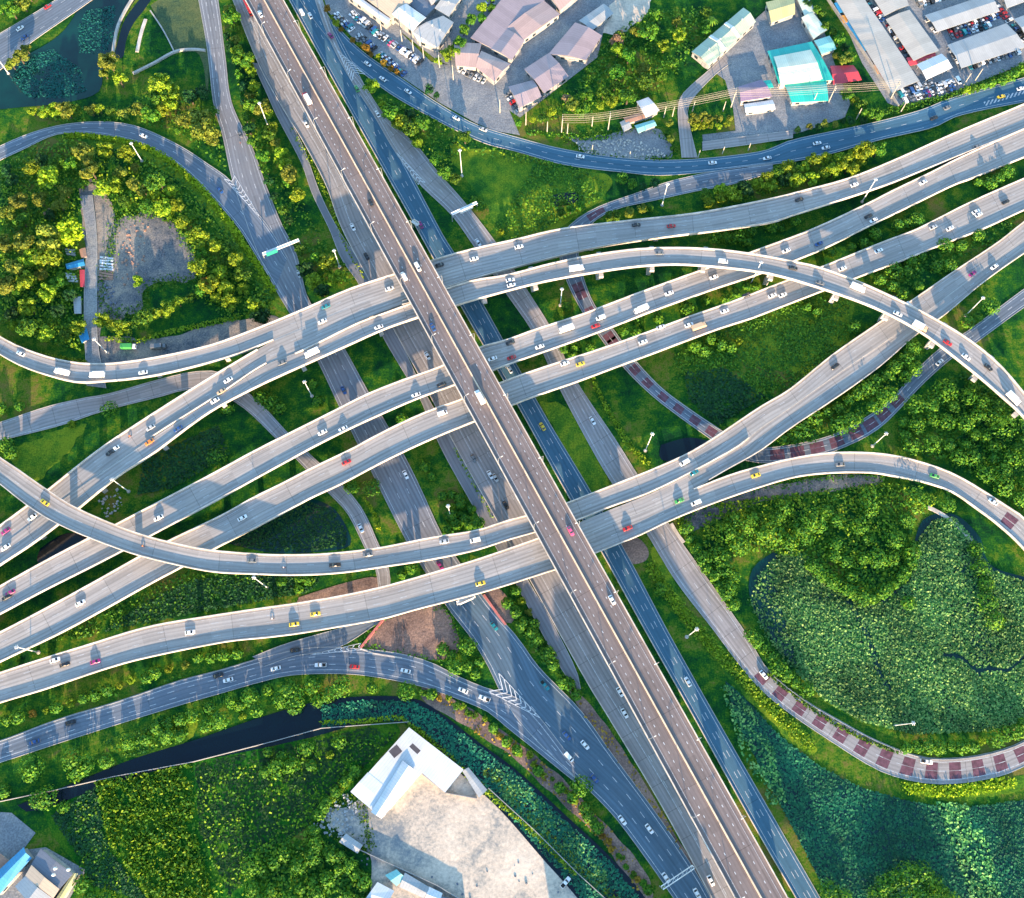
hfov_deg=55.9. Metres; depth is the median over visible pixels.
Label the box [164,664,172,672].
shrub
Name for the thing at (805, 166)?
tree
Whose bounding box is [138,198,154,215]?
tree
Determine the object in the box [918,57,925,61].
awning
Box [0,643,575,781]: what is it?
road
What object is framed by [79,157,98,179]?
tree
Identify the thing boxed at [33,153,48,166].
tree
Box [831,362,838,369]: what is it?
car
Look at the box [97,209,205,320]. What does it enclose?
weeds
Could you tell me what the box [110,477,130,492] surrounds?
mast lamp
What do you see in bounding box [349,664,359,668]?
car
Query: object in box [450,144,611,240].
grass
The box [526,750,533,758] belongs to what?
shrub
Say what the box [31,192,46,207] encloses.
tree
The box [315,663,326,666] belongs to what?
pickup truck
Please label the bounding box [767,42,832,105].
hall
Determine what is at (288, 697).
bushes
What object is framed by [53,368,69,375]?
box truck
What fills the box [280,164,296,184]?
tree
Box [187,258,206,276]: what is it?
tree
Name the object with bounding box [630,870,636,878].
shrub
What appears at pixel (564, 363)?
car
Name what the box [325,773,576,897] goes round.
sand yard
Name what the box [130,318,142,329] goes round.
tree
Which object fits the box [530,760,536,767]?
shrub
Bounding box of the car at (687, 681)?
[684,677,691,686]
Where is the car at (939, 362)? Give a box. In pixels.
[935,359,943,365]
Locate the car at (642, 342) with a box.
[638,339,647,344]
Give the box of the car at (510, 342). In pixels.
[506,340,514,345]
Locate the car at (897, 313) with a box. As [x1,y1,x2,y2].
[893,310,901,316]
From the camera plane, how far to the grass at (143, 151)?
508.24 m
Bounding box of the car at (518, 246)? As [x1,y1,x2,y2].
[514,244,522,248]
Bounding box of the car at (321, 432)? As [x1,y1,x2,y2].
[318,429,326,435]
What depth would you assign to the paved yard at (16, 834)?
407.90 m
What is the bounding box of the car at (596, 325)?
[591,323,599,328]
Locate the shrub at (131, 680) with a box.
[126,675,135,684]
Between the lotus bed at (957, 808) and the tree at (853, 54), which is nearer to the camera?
the lotus bed at (957, 808)
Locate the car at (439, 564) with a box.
[436,561,443,569]
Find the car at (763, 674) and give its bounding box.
[759,670,767,679]
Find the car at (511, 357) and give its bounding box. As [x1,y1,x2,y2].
[507,355,515,359]
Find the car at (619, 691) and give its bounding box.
[616,687,623,696]
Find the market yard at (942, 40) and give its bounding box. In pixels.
[834,0,1023,105]
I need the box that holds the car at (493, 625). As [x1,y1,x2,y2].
[490,621,497,630]
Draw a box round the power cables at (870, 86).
[844,79,898,91]
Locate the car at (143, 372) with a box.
[138,370,147,374]
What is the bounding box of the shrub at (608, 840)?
[605,836,611,844]
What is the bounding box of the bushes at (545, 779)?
[432,694,680,889]
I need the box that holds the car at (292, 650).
[290,648,299,652]
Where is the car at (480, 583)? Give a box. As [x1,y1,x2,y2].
[475,580,485,586]
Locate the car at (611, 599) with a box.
[608,595,615,604]
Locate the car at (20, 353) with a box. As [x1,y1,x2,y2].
[16,351,24,356]
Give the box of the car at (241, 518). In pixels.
[237,514,246,521]
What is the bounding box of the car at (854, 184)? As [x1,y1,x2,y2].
[850,182,858,186]
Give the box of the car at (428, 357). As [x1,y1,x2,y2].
[424,351,430,359]
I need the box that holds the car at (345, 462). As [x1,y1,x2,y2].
[342,459,350,465]
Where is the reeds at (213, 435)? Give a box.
[51,367,764,897]
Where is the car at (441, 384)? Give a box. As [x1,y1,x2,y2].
[437,381,445,387]
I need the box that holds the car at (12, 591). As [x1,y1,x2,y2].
[5,589,15,594]
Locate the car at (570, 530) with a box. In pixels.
[567,526,573,535]
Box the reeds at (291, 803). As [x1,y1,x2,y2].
[194,726,395,895]
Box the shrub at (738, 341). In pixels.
[735,337,743,344]
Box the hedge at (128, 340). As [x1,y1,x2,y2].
[105,313,244,342]
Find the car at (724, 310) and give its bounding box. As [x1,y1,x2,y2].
[720,308,728,313]
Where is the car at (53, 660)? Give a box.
[50,657,59,662]
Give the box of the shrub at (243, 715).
[238,712,246,719]
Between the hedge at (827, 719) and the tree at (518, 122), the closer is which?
the hedge at (827, 719)
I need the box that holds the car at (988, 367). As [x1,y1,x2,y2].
[984,363,992,370]
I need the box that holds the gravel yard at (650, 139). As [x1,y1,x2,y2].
[569,128,672,158]
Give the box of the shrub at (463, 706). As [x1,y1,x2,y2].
[460,703,467,709]
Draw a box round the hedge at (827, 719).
[767,671,898,753]
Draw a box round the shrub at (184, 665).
[181,660,189,669]
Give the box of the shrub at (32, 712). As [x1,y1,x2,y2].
[28,709,37,717]
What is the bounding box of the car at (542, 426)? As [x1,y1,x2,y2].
[539,422,545,430]
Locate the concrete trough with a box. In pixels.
[135,19,146,51]
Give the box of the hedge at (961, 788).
[899,777,1017,798]
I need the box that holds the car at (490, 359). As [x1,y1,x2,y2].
[488,356,496,361]
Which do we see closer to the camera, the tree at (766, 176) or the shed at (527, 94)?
the tree at (766, 176)
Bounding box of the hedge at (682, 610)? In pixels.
[646,560,815,751]
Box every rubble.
[97,284,116,307]
[98,488,121,516]
[119,223,148,284]
[311,794,356,838]
[361,858,558,897]
[576,138,665,157]
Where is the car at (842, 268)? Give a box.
[838,266,846,270]
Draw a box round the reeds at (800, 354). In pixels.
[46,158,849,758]
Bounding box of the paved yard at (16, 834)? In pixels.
[0,812,84,897]
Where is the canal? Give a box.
[18,696,644,897]
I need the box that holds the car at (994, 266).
[990,263,998,269]
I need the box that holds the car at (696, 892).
[693,888,700,897]
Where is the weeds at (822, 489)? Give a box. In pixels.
[677,473,891,537]
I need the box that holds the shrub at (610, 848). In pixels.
[608,845,613,852]
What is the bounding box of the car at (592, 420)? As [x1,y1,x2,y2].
[589,416,595,424]
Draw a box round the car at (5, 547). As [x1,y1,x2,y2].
[1,543,10,550]
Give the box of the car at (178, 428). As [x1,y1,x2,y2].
[173,425,182,432]
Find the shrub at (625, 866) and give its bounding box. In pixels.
[623,863,628,869]
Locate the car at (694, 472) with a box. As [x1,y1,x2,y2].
[689,469,698,475]
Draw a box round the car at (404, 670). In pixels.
[401,668,410,673]
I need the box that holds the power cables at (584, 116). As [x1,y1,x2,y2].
[563,111,609,122]
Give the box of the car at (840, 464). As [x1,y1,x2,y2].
[835,462,844,466]
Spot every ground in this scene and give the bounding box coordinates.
[0,0,1023,897]
[79,179,124,347]
[99,315,278,362]
[297,577,377,601]
[363,604,459,660]
[420,687,652,897]
[483,589,514,622]
[570,690,707,891]
[603,0,650,34]
[621,537,648,563]
[683,474,884,531]
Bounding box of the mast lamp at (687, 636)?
[685,627,698,638]
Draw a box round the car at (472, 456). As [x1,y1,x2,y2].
[470,453,476,462]
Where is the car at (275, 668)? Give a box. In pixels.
[271,666,280,670]
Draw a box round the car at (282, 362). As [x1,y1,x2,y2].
[277,359,286,365]
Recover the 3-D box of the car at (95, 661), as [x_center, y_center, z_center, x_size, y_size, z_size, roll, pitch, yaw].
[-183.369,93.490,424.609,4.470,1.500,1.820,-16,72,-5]
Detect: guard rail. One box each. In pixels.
[1,661,251,740]
[233,1,711,897]
[289,0,795,897]
[636,361,720,430]
[774,677,1023,759]
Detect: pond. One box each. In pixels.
[0,0,134,108]
[37,533,85,562]
[229,499,350,552]
[553,192,578,205]
[659,438,706,460]
[725,681,1023,897]
[749,513,1023,730]
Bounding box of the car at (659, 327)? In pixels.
[656,324,665,329]
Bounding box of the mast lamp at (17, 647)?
[14,645,39,653]
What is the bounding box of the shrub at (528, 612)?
[524,608,531,616]
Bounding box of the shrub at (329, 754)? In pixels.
[326,750,333,758]
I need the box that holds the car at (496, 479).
[492,473,498,481]
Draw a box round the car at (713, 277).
[709,274,717,279]
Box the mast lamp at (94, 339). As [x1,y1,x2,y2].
[92,337,108,354]
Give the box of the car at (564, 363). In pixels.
[560,361,568,365]
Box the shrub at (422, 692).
[419,689,426,696]
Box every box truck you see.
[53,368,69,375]
[88,371,104,377]
[120,343,136,349]
[150,343,166,349]
[302,92,311,104]
[304,346,319,357]
[474,389,485,404]
[558,323,573,332]
[569,264,583,271]
[633,303,648,313]
[691,322,706,330]
[850,282,865,292]
[912,319,927,331]
[1005,390,1020,405]
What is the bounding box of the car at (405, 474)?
[402,470,408,478]
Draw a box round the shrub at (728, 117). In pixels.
[726,115,733,120]
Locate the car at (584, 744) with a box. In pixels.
[580,740,588,749]
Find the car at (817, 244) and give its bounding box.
[814,241,822,246]
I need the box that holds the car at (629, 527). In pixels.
[623,525,632,531]
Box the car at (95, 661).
[90,659,100,664]
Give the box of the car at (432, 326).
[429,323,435,331]
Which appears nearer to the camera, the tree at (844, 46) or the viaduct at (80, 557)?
the viaduct at (80, 557)
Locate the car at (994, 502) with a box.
[988,498,997,505]
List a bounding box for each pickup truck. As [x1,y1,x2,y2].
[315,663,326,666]
[329,563,340,567]
[381,34,388,41]
[416,58,423,65]
[468,71,475,78]
[478,695,489,701]
[540,679,549,690]
[560,876,570,888]
[913,92,919,99]
[920,758,932,764]
[981,22,987,29]
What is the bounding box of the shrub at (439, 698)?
[436,694,441,701]
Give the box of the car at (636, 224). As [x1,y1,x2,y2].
[632,223,640,226]
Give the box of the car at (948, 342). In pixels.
[943,339,951,345]
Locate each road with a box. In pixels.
[0,0,91,69]
[0,121,286,286]
[0,370,389,586]
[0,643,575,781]
[80,195,105,387]
[115,0,150,57]
[198,0,459,573]
[233,0,733,897]
[253,63,580,688]
[253,620,380,665]
[290,0,819,897]
[300,0,1023,175]
[315,0,1023,783]
[445,594,710,897]
[560,163,1023,462]
[678,54,730,157]
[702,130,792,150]
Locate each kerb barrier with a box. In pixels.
[360,619,383,647]
[360,648,401,658]
[483,594,505,624]
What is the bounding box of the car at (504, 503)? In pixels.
[502,500,508,509]
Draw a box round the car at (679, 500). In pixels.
[674,497,683,503]
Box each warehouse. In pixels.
[351,728,463,818]
[411,16,453,52]
[435,0,462,19]
[691,8,755,69]
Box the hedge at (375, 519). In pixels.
[363,496,380,529]
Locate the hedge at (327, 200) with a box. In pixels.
[290,127,363,278]
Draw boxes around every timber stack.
[65,248,75,255]
[66,273,77,281]
[99,256,113,270]
[99,270,112,279]
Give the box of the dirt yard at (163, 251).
[116,212,195,313]
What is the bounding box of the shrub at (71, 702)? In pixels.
[66,698,74,707]
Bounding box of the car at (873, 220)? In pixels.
[869,217,877,222]
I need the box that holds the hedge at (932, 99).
[867,64,1023,119]
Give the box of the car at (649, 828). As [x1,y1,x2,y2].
[645,823,653,833]
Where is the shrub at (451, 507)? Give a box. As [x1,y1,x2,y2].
[449,503,455,509]
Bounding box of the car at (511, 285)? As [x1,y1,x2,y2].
[507,283,515,287]
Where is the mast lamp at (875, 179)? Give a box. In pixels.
[860,178,877,202]
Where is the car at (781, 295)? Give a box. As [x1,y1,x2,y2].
[778,292,786,297]
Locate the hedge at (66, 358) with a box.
[3,336,88,362]
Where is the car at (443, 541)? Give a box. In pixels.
[439,539,448,543]
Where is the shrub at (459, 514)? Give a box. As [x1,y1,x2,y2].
[456,510,462,517]
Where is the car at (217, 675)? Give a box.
[213,672,223,678]
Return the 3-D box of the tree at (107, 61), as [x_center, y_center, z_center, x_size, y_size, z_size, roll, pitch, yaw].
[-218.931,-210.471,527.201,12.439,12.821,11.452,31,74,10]
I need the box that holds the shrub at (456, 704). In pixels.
[451,701,459,709]
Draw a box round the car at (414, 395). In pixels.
[411,392,420,397]
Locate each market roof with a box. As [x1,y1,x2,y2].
[836,0,918,92]
[875,0,908,15]
[886,10,938,60]
[917,54,952,81]
[925,0,998,33]
[947,23,1023,68]
[1004,0,1023,10]
[1014,15,1023,31]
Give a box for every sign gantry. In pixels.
[262,239,300,260]
[411,219,419,231]
[451,201,477,221]
[456,595,475,605]
[659,865,694,889]
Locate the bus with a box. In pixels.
[243,0,252,15]
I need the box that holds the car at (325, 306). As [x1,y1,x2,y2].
[321,303,329,309]
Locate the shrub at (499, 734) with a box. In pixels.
[496,732,503,739]
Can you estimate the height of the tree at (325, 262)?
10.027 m
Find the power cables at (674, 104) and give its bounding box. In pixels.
[610,88,736,119]
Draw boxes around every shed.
[0,854,8,868]
[66,259,84,269]
[73,296,81,313]
[79,248,86,258]
[79,328,88,342]
[80,270,85,286]
[339,834,362,853]
[366,882,393,897]
[385,869,402,885]
[399,873,428,897]
[410,0,435,19]
[425,887,442,897]
[429,0,439,4]
[454,43,481,71]
[462,767,486,797]
[471,0,543,51]
[476,51,509,84]
[490,29,523,63]
[508,1,559,44]
[509,80,541,111]
[524,53,568,95]
[549,0,577,14]
[550,23,601,63]
[579,4,612,30]
[620,120,631,131]
[623,113,644,123]
[634,120,656,134]
[636,97,658,119]
[765,0,794,26]
[795,0,814,16]
[801,13,826,41]
[814,36,835,56]
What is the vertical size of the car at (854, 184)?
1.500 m
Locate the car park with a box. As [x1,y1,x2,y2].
[325,0,519,134]
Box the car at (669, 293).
[664,290,673,295]
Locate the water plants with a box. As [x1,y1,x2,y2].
[12,5,115,98]
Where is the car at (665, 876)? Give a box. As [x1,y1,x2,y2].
[661,872,670,882]
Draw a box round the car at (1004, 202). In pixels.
[1001,199,1009,204]
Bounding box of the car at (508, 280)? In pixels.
[506,278,514,282]
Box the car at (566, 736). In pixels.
[562,731,570,740]
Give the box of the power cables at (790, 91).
[737,84,835,95]
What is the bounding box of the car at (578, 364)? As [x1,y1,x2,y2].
[576,361,584,366]
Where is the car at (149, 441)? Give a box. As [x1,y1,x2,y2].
[145,438,153,445]
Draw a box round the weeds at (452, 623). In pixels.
[358,604,465,665]
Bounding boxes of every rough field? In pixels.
[94,763,212,897]
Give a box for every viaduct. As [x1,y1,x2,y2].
[0,129,1023,614]
[0,178,1023,662]
[0,273,400,383]
[0,288,408,545]
[0,303,417,565]
[0,457,534,575]
[0,538,554,702]
[402,103,1023,301]
[402,246,1023,418]
[566,221,1023,520]
[578,240,1023,534]
[585,452,1023,553]
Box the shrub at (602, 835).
[599,833,605,839]
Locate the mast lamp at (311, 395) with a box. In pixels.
[302,380,313,397]
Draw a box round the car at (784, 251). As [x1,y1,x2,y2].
[782,248,790,253]
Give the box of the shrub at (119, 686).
[115,682,122,689]
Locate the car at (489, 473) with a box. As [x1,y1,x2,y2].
[487,470,492,478]
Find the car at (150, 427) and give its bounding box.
[146,424,154,430]
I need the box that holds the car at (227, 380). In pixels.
[223,376,232,383]
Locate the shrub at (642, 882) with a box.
[639,878,646,887]
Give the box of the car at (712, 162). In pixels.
[708,161,716,164]
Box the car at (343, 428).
[338,425,347,431]
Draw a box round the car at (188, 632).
[185,630,194,634]
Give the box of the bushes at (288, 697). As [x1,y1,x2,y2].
[0,61,1023,897]
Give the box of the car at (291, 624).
[289,622,298,626]
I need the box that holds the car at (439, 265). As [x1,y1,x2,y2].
[435,262,443,267]
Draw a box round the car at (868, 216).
[864,213,872,218]
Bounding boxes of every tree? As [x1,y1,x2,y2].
[0,205,16,221]
[0,233,13,252]
[0,275,14,294]
[1,0,21,18]
[1,163,11,175]
[3,306,19,318]
[4,58,18,69]
[4,172,18,185]
[4,259,23,274]
[7,321,15,329]
[8,192,27,209]
[11,49,29,63]
[11,232,35,254]
[11,286,20,296]
[12,212,29,230]
[14,0,29,11]
[15,270,36,290]
[15,318,38,336]
[17,248,39,267]
[18,297,35,315]
[20,44,31,53]
[22,160,39,174]
[27,106,36,115]
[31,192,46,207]
[32,245,63,266]
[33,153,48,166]
[33,267,47,280]
[35,224,61,250]
[37,108,48,118]
[37,165,58,188]
[37,282,56,302]
[37,325,55,342]
[44,209,55,220]
[45,102,60,117]
[47,154,64,169]
[48,274,66,289]
[49,304,66,317]
[51,198,68,210]
[53,101,73,119]
[55,217,84,246]
[57,185,72,198]
[59,329,73,339]
[62,289,77,300]
[63,156,79,170]
[69,320,86,335]
[71,142,95,160]
[72,104,81,112]
[75,177,90,187]
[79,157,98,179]
[84,103,95,115]
[92,180,110,195]
[92,312,109,327]
[94,103,104,113]
[96,142,112,157]
[97,51,119,70]
[99,68,108,78]
[105,106,115,116]
[105,317,117,332]
[106,178,120,192]
[112,70,127,87]
[112,165,127,177]
[113,320,132,336]
[116,107,130,118]
[117,144,135,162]
[117,196,129,207]
[125,177,139,191]
[130,163,139,172]
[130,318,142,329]
[131,102,146,115]
[133,275,143,287]
[135,308,153,324]
[137,183,147,195]
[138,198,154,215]
[140,106,161,121]
[144,171,165,190]
[147,73,173,93]
[147,188,160,201]
[149,307,162,319]
[150,88,168,106]
[153,198,173,216]
[157,100,170,116]
[158,300,174,318]
[161,93,178,109]
[162,185,176,196]
[166,84,178,95]
[169,197,185,211]
[172,295,184,306]
[174,113,191,128]
[174,127,181,134]
[174,215,189,228]
[181,89,197,104]
[184,293,195,302]
[185,225,209,248]
[186,210,196,219]
[187,108,211,125]
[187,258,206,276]
[190,117,216,139]
[195,84,210,100]
[195,247,207,258]
[195,283,204,296]
[198,275,219,293]
[201,127,220,145]
[208,105,219,116]
[209,238,221,253]
[210,292,221,301]
[212,265,226,280]
[217,284,227,296]
[219,279,233,293]
[220,257,230,266]
[221,292,238,311]
[222,6,241,23]
[223,4,235,13]
[223,32,229,39]
[225,41,232,51]
[225,241,238,253]
[228,252,243,267]
[229,23,239,32]
[229,35,239,43]
[230,44,242,54]
[231,49,254,68]
[233,267,252,281]
[234,69,242,78]
[236,282,248,294]
[239,81,247,91]
[241,112,250,122]
[242,122,256,134]
[243,59,254,70]
[243,98,259,112]
[244,92,254,99]
[245,67,256,77]
[247,79,259,91]
[247,137,259,147]
[247,298,265,311]
[249,307,270,323]
[253,98,270,114]
[255,150,269,162]
[262,129,276,140]
[263,108,273,119]
[263,177,274,184]
[264,167,270,174]
[265,121,277,131]
[269,191,277,200]
[270,138,280,146]
[274,146,287,159]
[278,158,291,169]
[278,205,289,214]
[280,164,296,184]
[282,176,296,187]
[284,216,292,224]
[289,187,305,201]
[294,243,306,256]
[295,262,313,277]
[305,272,322,290]
[309,252,320,262]
[313,284,330,296]
[316,253,336,272]
[324,4,330,13]
[328,269,345,283]
[332,19,339,26]
[360,44,370,52]
[362,78,379,93]
[374,53,380,59]
[377,101,385,109]
[380,59,387,67]
[381,103,400,121]
[391,113,407,129]
[400,121,418,136]
[404,109,415,120]
[411,138,422,147]
[414,116,429,130]
[425,83,433,93]
[429,152,442,165]
[433,91,439,98]
[434,57,442,64]
[437,166,451,180]
[440,47,452,61]
[450,173,461,184]
[452,35,466,47]
[452,48,460,57]
[457,131,471,143]
[459,24,469,35]
[466,13,476,25]
[476,2,486,12]
[476,12,486,23]
[487,3,495,11]
[515,118,521,126]
[528,116,535,122]
[536,112,548,123]
[546,106,556,116]
[556,207,565,217]
[558,199,566,206]
[562,94,570,102]
[565,95,578,110]
[566,204,575,213]
[575,104,589,117]
[576,200,584,210]
[580,89,593,100]
[595,101,604,109]
[596,86,609,98]
[604,95,618,107]
[605,209,620,221]
[608,80,620,90]
[609,30,624,44]
[609,64,625,81]
[610,30,625,42]
[610,42,624,57]
[615,172,628,184]
[618,87,636,104]
[621,47,635,63]
[624,206,633,217]
[628,178,636,189]
[629,26,640,36]
[636,72,653,90]
[637,21,658,40]
[637,62,650,74]
[637,203,646,213]
[638,182,646,190]
[644,8,659,21]
[646,204,653,211]
[649,177,659,187]
[654,67,666,80]
[657,39,669,52]
[665,118,673,126]
[666,55,678,67]
[667,134,674,143]
[671,16,681,26]
[672,28,686,42]
[687,112,699,125]
[690,123,698,130]
[698,111,707,121]
[698,121,705,129]
[700,6,712,16]
[700,188,710,199]
[701,24,710,35]
[703,196,714,208]
[704,16,718,25]
[705,114,713,122]
[705,121,713,128]
[713,114,722,121]
[713,183,728,194]
[714,190,726,202]
[715,123,721,129]
[724,120,730,126]
[725,186,743,202]
[737,180,753,196]
[752,177,764,189]
[760,171,773,181]
[764,179,777,190]
[771,164,785,177]
[778,172,791,185]
[779,159,795,173]
[788,172,805,187]
[794,126,800,134]
[796,160,809,171]
[803,0,812,6]
[804,172,819,186]
[805,152,820,166]
[806,123,812,129]
[813,4,820,13]
[814,123,820,129]
[817,10,826,18]
[818,167,829,177]
[819,151,831,163]
[821,21,829,29]
[821,119,828,126]
[825,162,842,177]
[829,27,837,35]
[832,52,839,58]
[832,120,837,127]
[833,152,844,163]
[834,32,845,45]
[839,51,852,64]
[839,87,854,100]
[840,43,849,50]
[840,153,859,175]
[847,116,855,124]
[847,149,858,159]
[849,51,857,61]
[849,96,858,104]
[853,140,876,159]
[855,99,867,111]
[856,157,866,167]
[860,117,867,123]
[861,107,874,118]
[872,107,884,119]
[872,142,885,157]
[962,86,971,94]
[971,84,979,93]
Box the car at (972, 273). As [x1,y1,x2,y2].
[968,270,976,276]
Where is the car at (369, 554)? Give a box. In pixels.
[363,552,372,556]
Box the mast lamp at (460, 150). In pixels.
[458,149,463,176]
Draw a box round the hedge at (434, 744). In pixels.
[407,721,576,875]
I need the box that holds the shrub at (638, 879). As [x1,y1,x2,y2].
[634,876,641,882]
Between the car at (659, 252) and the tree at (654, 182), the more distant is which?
the tree at (654, 182)
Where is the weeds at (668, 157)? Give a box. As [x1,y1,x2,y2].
[561,121,675,160]
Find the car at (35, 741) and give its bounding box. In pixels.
[29,738,39,745]
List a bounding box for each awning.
[834,2,842,12]
[840,15,847,22]
[846,21,853,30]
[906,57,918,65]
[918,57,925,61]
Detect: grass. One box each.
[5,424,86,481]
[73,137,284,311]
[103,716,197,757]
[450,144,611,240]
[539,401,608,491]
[651,547,816,754]
[731,293,853,373]
[903,775,1023,800]
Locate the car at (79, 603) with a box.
[75,599,85,606]
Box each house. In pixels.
[0,847,33,894]
[15,849,79,897]
[738,80,771,104]
[744,100,775,114]
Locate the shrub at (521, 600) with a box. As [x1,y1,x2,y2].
[517,597,526,604]
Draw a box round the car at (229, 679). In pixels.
[223,677,232,682]
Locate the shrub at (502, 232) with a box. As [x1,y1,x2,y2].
[498,228,504,234]
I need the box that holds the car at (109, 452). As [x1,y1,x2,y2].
[106,449,114,455]
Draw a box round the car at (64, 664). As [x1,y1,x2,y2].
[59,661,69,667]
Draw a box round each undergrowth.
[0,6,1023,897]
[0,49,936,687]
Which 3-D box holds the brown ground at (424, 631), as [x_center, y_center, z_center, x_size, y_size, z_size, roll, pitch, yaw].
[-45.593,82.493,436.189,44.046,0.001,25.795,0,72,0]
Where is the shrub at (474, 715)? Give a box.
[471,710,478,719]
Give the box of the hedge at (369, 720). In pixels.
[319,715,406,724]
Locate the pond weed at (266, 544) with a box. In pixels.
[231,500,346,552]
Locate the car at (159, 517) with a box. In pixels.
[154,514,163,521]
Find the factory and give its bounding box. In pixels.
[349,0,425,37]
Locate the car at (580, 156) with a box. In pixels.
[576,154,584,158]
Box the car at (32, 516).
[27,513,36,520]
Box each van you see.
[345,23,353,30]
[359,17,365,24]
[362,20,369,27]
[400,272,407,280]
[405,50,411,57]
[414,262,420,271]
[437,410,447,416]
[470,537,480,542]
[564,751,573,761]
[596,314,605,320]
[679,458,689,465]
[691,499,701,505]
[718,258,727,263]
[874,10,881,15]
[896,90,903,97]
[901,96,908,103]
[908,86,914,92]
[916,0,922,6]
[916,81,922,90]
[932,87,937,95]
[951,26,957,32]
[955,76,960,84]
[960,28,967,35]
[985,21,991,28]
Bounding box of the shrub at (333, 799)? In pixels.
[327,795,335,803]
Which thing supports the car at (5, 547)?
on the viaduct at (35, 531)
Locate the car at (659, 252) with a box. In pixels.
[655,251,663,254]
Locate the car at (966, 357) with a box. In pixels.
[961,353,970,360]
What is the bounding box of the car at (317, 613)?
[310,611,320,616]
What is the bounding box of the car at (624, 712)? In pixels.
[621,708,628,717]
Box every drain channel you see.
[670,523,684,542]
[928,505,971,542]
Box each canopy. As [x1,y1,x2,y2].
[764,80,773,88]
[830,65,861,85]
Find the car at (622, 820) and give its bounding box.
[618,815,626,825]
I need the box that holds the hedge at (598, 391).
[590,377,650,465]
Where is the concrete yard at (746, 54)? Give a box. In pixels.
[702,0,849,140]
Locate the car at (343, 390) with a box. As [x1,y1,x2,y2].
[340,386,346,394]
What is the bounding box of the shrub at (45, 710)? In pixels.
[42,708,48,714]
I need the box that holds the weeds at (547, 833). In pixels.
[482,768,618,897]
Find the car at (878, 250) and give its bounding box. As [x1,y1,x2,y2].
[874,248,882,253]
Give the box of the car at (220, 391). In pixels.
[217,388,225,394]
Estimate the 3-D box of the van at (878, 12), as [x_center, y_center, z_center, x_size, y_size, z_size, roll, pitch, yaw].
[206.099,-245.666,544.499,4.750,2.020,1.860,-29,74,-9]
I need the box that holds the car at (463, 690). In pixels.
[458,687,467,693]
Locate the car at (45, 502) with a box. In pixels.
[40,499,49,505]
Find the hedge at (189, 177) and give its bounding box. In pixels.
[62,131,276,292]
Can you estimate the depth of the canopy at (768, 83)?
527.40 m
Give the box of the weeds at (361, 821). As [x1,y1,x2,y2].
[318,785,376,854]
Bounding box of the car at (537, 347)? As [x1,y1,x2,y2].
[535,344,543,349]
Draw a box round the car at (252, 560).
[246,558,256,562]
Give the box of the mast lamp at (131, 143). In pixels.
[129,142,142,161]
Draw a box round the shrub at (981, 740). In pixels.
[978,737,986,745]
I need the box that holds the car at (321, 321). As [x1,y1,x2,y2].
[318,318,326,324]
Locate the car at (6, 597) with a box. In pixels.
[2,594,11,600]
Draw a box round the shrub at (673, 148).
[670,145,677,151]
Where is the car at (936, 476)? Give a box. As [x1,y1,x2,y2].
[929,473,939,478]
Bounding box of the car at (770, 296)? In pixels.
[768,293,776,298]
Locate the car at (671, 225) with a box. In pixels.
[667,224,675,227]
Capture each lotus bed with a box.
[320,699,638,897]
[492,767,607,891]
[721,684,1001,897]
[726,683,1023,897]
[748,517,1023,734]
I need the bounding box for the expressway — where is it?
[245,0,787,897]
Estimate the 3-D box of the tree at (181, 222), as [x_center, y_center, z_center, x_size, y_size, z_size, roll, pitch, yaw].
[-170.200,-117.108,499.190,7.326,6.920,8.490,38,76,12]
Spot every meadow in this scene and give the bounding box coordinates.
[43,721,399,897]
[123,0,172,65]
[151,0,208,94]
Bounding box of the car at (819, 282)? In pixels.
[815,280,824,285]
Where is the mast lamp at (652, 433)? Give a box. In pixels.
[644,432,653,451]
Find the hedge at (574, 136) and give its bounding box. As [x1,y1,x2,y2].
[526,130,610,140]
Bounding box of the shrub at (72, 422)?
[67,420,74,427]
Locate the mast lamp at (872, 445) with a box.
[871,432,887,447]
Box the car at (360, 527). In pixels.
[357,523,363,532]
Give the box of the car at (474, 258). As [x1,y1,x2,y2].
[469,256,478,260]
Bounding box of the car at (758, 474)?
[751,472,760,477]
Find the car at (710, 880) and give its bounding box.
[706,875,714,885]
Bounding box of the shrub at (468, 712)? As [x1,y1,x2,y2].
[464,709,472,716]
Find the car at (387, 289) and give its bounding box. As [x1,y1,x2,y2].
[385,286,393,291]
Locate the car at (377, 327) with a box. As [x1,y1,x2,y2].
[374,324,382,329]
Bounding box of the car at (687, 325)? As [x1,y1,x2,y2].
[684,322,693,327]
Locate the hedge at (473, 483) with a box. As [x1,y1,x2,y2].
[453,449,492,517]
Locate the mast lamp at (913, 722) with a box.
[893,721,915,725]
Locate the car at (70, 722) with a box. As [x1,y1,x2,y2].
[65,719,75,725]
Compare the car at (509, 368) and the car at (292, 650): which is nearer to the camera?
the car at (292, 650)
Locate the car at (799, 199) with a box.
[795,197,803,201]
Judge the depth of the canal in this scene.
420.00 m
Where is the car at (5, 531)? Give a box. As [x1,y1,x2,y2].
[1,527,10,534]
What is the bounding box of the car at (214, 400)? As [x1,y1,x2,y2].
[210,397,219,403]
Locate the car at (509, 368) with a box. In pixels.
[506,365,512,372]
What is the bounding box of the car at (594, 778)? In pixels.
[589,773,598,782]
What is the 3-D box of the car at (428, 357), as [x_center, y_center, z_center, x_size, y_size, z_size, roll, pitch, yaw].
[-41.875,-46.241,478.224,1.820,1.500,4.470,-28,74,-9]
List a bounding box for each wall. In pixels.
[0,762,191,801]
[112,0,132,55]
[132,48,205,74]
[150,10,173,49]
[193,721,408,761]
[360,849,458,897]
[488,788,604,897]
[827,0,898,106]
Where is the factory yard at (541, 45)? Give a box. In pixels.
[401,0,614,116]
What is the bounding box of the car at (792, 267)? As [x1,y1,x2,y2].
[788,265,797,270]

